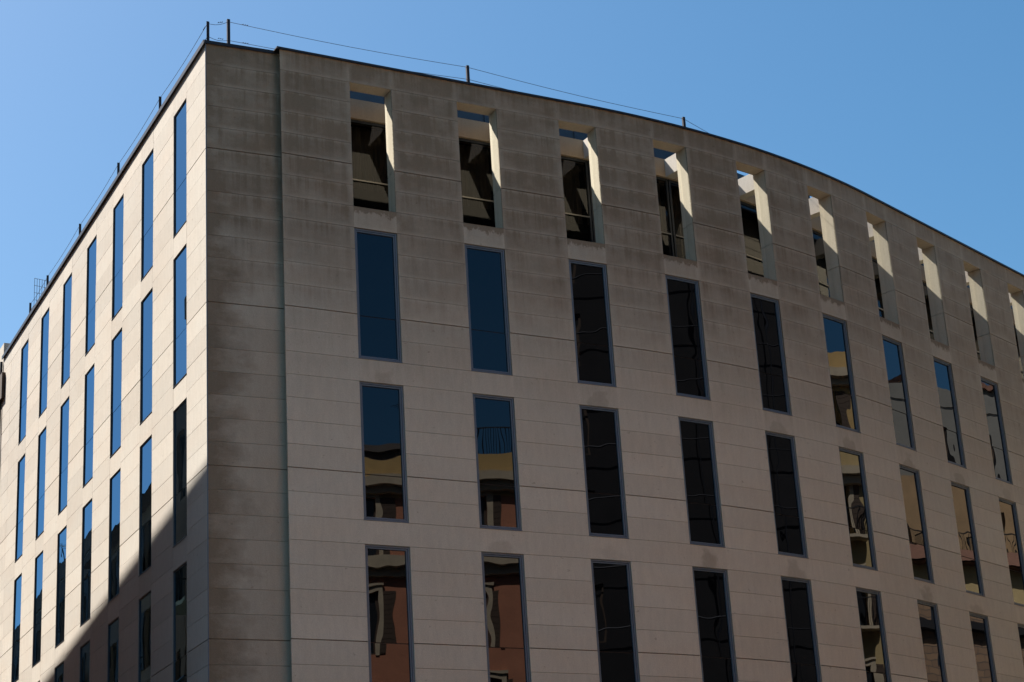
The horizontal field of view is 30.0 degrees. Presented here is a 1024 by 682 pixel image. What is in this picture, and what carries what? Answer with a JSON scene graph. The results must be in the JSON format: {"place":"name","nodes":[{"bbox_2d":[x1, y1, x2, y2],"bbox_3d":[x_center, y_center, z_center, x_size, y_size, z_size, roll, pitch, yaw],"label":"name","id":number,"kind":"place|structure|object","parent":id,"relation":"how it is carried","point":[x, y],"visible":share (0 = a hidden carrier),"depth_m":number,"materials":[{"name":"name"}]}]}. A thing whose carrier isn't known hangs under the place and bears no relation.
{"place":"outdoors","nodes":[
{"label":"outdoors","id":0,"kind":"place"},
{"bbox_2d":[0,343,9,456],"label":"neighbour building","id":1,"kind":"structure","parent":0,"point":[3,348],"depth_m":56.32,"materials":[{"name":"stone"}]},
{"bbox_2d":[0,0,1023,347],"label":"sky","id":2,"kind":"structure","parent":0,"point":[916,106],"materials":[{"name":"blue"}]},
{"label":"ground","id":3,"kind":"structure","parent":0,"visible":0},
{"bbox_2d":[0,40,1023,681],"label":"corner building","id":4,"kind":"structure","parent":3,"relation":"on","point":[314,370],"depth_m":41.37,"materials":[{"name":"stone"}]},
{"bbox_2d":[12,573,21,681],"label":"window","id":5,"kind":"structure","parent":4,"relation":"in","point":[18,582],"depth_m":51.48,"materials":[{"name":"glass"}]},
{"bbox_2d":[14,454,24,562],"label":"window","id":6,"kind":"structure","parent":4,"relation":"in","point":[21,464],"depth_m":52.61,"materials":[{"name":"blue glass"}]},
{"bbox_2d":[18,339,28,444],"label":"window","id":7,"kind":"structure","parent":4,"relation":"in","point":[24,358],"depth_m":53.75,"materials":[{"name":"blue glass"}]},
{"bbox_2d":[32,551,42,666],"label":"window","id":8,"kind":"structure","parent":4,"relation":"in","point":[39,560],"depth_m":49.30,"materials":[{"name":"glass"}]},
{"bbox_2d":[31,278,45,309],"bbox_3d":[-13.261,-1.017,55.034,1.102,1.512,0.400,6,-22,-25],"label":"panel","id":9,"kind":"object","parent":4,"relation":"on","point":[39,288],"visible":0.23,"depth_m":54.96,"materials":[{"name":"metal"}]},
{"bbox_2d":[35,427,45,539],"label":"window","id":10,"kind":"structure","parent":4,"relation":"in","point":[42,437],"depth_m":50.43,"materials":[{"name":"blue glass"}]},
{"bbox_2d":[39,309,48,416],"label":"window","id":11,"kind":"structure","parent":4,"relation":"in","point":[45,320],"depth_m":51.58,"materials":[{"name":"blue glass"}]},
{"bbox_2d":[55,661,63,681],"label":"window","id":12,"kind":"structure","parent":4,"relation":"in","point":[59,670],"depth_m":46.35,"materials":[{"name":"black glass"}]},
{"bbox_2d":[55,526,66,647],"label":"window","id":13,"kind":"structure","parent":4,"relation":"in","point":[61,565],"depth_m":47.12,"materials":[{"name":"black glass"}]},
{"bbox_2d":[58,397,68,514],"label":"window","id":14,"kind":"structure","parent":4,"relation":"in","point":[64,431],"depth_m":48.26,"materials":[{"name":"blue glass"}]},
{"bbox_2d":[61,273,71,387],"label":"window","id":15,"kind":"structure","parent":4,"relation":"in","point":[68,285],"depth_m":49.41,"materials":[{"name":"blue glass"}]},
{"bbox_2d":[80,640,89,681],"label":"window","id":16,"kind":"structure","parent":4,"relation":"in","point":[85,649],"depth_m":44.13,"materials":[{"name":"black glass"}]},
{"bbox_2d":[80,499,91,625],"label":"window","id":17,"kind":"structure","parent":4,"relation":"in","point":[87,510],"depth_m":44.94,"materials":[{"name":"black glass"}]},
{"bbox_2d":[82,363,94,487],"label":"window","id":18,"kind":"structure","parent":4,"relation":"in","point":[89,377],"depth_m":46.09,"materials":[{"name":"blue glass"}]},
{"bbox_2d":[85,235,96,355],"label":"window","id":19,"kind":"structure","parent":4,"relation":"in","point":[91,257],"depth_m":47.24,"materials":[{"name":"blue glass"}]},
{"bbox_2d":[108,617,118,681],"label":"window","id":20,"kind":"structure","parent":4,"relation":"in","point":[113,628],"depth_m":41.89,"materials":[{"name":"black glass"}]},
{"bbox_2d":[108,468,120,602],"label":"window","id":21,"kind":"structure","parent":4,"relation":"in","point":[114,533],"depth_m":42.78,"materials":[{"name":"black glass"}]},
{"bbox_2d":[110,328,121,457],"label":"window","id":22,"kind":"structure","parent":4,"relation":"in","point":[116,381],"depth_m":43.91,"materials":[{"name":"blue glass"}]},
{"bbox_2d":[111,194,123,320],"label":"window","id":23,"kind":"structure","parent":4,"relation":"in","point":[119,208],"depth_m":45.05,"materials":[{"name":"blue glass"}]},
{"bbox_2d":[138,591,150,681],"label":"window","id":24,"kind":"structure","parent":4,"relation":"in","point":[145,602],"depth_m":39.63,"materials":[{"name":"black glass"}]},
{"bbox_2d":[138,435,151,576],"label":"window","id":25,"kind":"structure","parent":4,"relation":"in","point":[146,449],"depth_m":40.59,"materials":[{"name":"black glass"}]},
{"bbox_2d":[140,288,152,424],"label":"window","id":26,"kind":"structure","parent":4,"relation":"in","point":[147,304],"depth_m":41.75,"materials":[{"name":"blue glass"}]},
{"bbox_2d":[141,150,152,280],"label":"window","id":27,"kind":"structure","parent":4,"relation":"in","point":[147,168],"depth_m":42.88,"materials":[{"name":"blue glass"}]},
{"bbox_2d":[172,398,186,547],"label":"window","id":28,"kind":"structure","parent":4,"relation":"in","point":[180,414],"depth_m":38.41,"materials":[{"name":"black glass"}]},
{"bbox_2d":[173,100,186,237],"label":"window","id":29,"kind":"structure","parent":4,"relation":"in","point":[180,195],"depth_m":40.71,"materials":[{"name":"blue glass"}]},
{"bbox_2d":[173,244,186,387],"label":"window","id":30,"kind":"structure","parent":4,"relation":"in","point":[180,262],"depth_m":39.56,"materials":[{"name":"blue glass"}]},
{"bbox_2d":[173,562,186,681],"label":"window","id":31,"kind":"structure","parent":4,"relation":"in","point":[180,575],"depth_m":37.40,"materials":[{"name":"black glass"}]},
{"bbox_2d":[354,228,402,362],"bbox_3d":[-2.775,-0.932,39.344,0.970,2.875,0.132,7,-22,-27],"label":"window","id":32,"kind":"structure","parent":4,"relation":"in","point":[377,289],"depth_m":39.36,"materials":[{"name":"blue glass"}]},
{"bbox_2d":[359,382,408,522],"bbox_3d":[-2.579,2.224,38.208,0.970,2.875,0.132,7,-22,-27],"label":"window","id":33,"kind":"structure","parent":4,"relation":"in","point":[381,405],"depth_m":38.23,"materials":[{"name":"blue glass"}]},
{"bbox_2d":[365,545,414,681],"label":"window","id":34,"kind":"structure","parent":4,"relation":"in","point":[388,581],"depth_m":37.12,"materials":[{"name":"brown glass"}]},
{"bbox_2d":[29,19,809,312],"bbox_3d":[-2.381,-2.903,50.664,17.036,0.830,17.137,6,-22,-25],"label":"wire fence","id":35,"kind":"object","parent":4,"relation":"on","point":[228,22],"visible":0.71,"depth_m":42.43,"materials":[{"name":"grey metal"}]},
{"bbox_2d":[464,244,512,375],"bbox_3d":[-0.526,-0.658,40.492,0.970,2.875,0.132,7,-22,-27],"label":"window","id":36,"kind":"structure","parent":4,"relation":"in","point":[485,266],"depth_m":40.51,"materials":[{"name":"blue glass"}]},
{"bbox_2d":[473,394,521,530],"bbox_3d":[-0.330,2.498,39.356,0.970,2.875,0.132,7,-22,-27],"label":"window","id":37,"kind":"structure","parent":4,"relation":"in","point":[494,422],"depth_m":39.38,"materials":[{"name":"blue glass"}]},
{"bbox_2d":[481,552,530,681],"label":"window","id":38,"kind":"structure","parent":4,"relation":"in","point":[507,649],"depth_m":38.28,"materials":[{"name":"brown glass"}]},
{"bbox_2d":[569,259,616,386],"bbox_3d":[1.723,-0.384,41.641,0.970,2.875,0.132,7,-22,-27],"label":"window","id":39,"kind":"structure","parent":4,"relation":"in","point":[588,280],"depth_m":41.67,"materials":[{"name":"black glass"}]},
{"bbox_2d":[579,405,628,538],"bbox_3d":[1.919,2.772,40.505,0.970,2.875,0.132,7,-22,-27],"label":"window","id":40,"kind":"structure","parent":4,"relation":"in","point":[603,473],"depth_m":40.53,"materials":[{"name":"black glass"}]},
{"bbox_2d":[591,559,639,681],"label":"window","id":41,"kind":"structure","parent":4,"relation":"in","point":[611,580],"depth_m":39.45,"materials":[{"name":"black glass"}]},
{"bbox_2d":[350,91,1012,308],"bbox_3d":[6.310,-3.380,50.734,28.729,0.760,2.209,13,-26,-39],"label":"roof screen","id":42,"kind":"object","parent":4,"relation":"in","point":[661,154],"visible":0.01,"depth_m":44.79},
{"bbox_2d":[665,275,710,400],"bbox_3d":[3.909,-0.072,42.886,0.970,2.875,0.132,9,-23,-32],"label":"window","id":43,"kind":"structure","parent":4,"relation":"in","point":[685,319],"depth_m":42.92,"materials":[{"name":"black glass"}]},
{"bbox_2d":[678,417,725,547],"bbox_3d":[4.105,3.084,41.750,0.970,2.875,0.132,9,-23,-32],"label":"window","id":44,"kind":"structure","parent":4,"relation":"in","point":[696,436],"depth_m":41.78,"materials":[{"name":"black glass"}]},
{"bbox_2d":[692,567,736,681],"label":"window","id":45,"kind":"structure","parent":4,"relation":"in","point":[716,645],"depth_m":40.72,"materials":[{"name":"black glass"}]},
{"bbox_2d":[750,293,792,415],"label":"window","id":46,"kind":"structure","parent":4,"relation":"in","point":[765,310],"depth_m":44.36,"materials":[{"name":"black glass"}]},
{"bbox_2d":[765,431,808,558],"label":"window","id":47,"kind":"structure","parent":4,"relation":"in","point":[788,517],"depth_m":43.22,"materials":[{"name":"black glass"}]},
{"bbox_2d":[781,576,820,681],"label":"window","id":48,"kind":"structure","parent":4,"relation":"in","point":[797,598],"depth_m":42.18,"materials":[{"name":"black glass"}]},
{"bbox_2d":[822,313,860,432],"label":"window","id":49,"kind":"structure","parent":4,"relation":"in","point":[839,362],"depth_m":45.99,"materials":[{"name":"blue glass"}]},
{"bbox_2d":[839,447,877,570],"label":"window","id":50,"kind":"structure","parent":4,"relation":"in","point":[852,467],"depth_m":44.84,"materials":[{"name":"glass"}]},
{"bbox_2d":[856,587,890,681],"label":"window","id":51,"kind":"structure","parent":4,"relation":"in","point":[869,602],"depth_m":43.84,"materials":[{"name":"black glass"}]},
{"bbox_2d":[882,335,915,450],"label":"window","id":52,"kind":"structure","parent":4,"relation":"in","point":[892,348],"depth_m":47.77,"materials":[{"name":"glass"}]},
{"bbox_2d":[899,464,934,583],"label":"window","id":53,"kind":"structure","parent":4,"relation":"in","point":[919,549],"depth_m":46.63,"materials":[{"name":"brown glass"}]},
{"bbox_2d":[917,600,946,681],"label":"window","id":54,"kind":"structure","parent":4,"relation":"in","point":[930,631],"depth_m":45.65,"materials":[{"name":"black glass"}]},
{"bbox_2d":[933,357,966,468],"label":"window","id":55,"kind":"structure","parent":4,"relation":"in","point":[949,415],"depth_m":49.60,"materials":[{"name":"blue glass"}]},
{"bbox_2d":[951,482,984,596],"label":"window","id":56,"kind":"structure","parent":4,"relation":"in","point":[961,499],"depth_m":48.46,"materials":[{"name":"brown glass"}]},
{"bbox_2d":[969,612,995,681],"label":"window","id":57,"kind":"structure","parent":4,"relation":"in","point":[979,624],"depth_m":47.53,"materials":[{"name":"brown glass"}]},
{"bbox_2d":[981,377,1012,484],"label":"window","id":58,"kind":"structure","parent":4,"relation":"in","point":[990,392],"depth_m":51.43,"materials":[{"name":"grey glass"}]},
{"bbox_2d":[998,497,1023,606],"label":"window","id":59,"kind":"structure","parent":4,"relation":"in","point":[1013,548],"depth_m":50.33,"materials":[{"name":"brown glass"}]},
{"bbox_2d":[1017,624,1023,664],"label":"window","id":60,"kind":"structure","parent":4,"relation":"in","point":[1020,627],"depth_m":49.30,"materials":[{"name":"black glass"}]}
]}

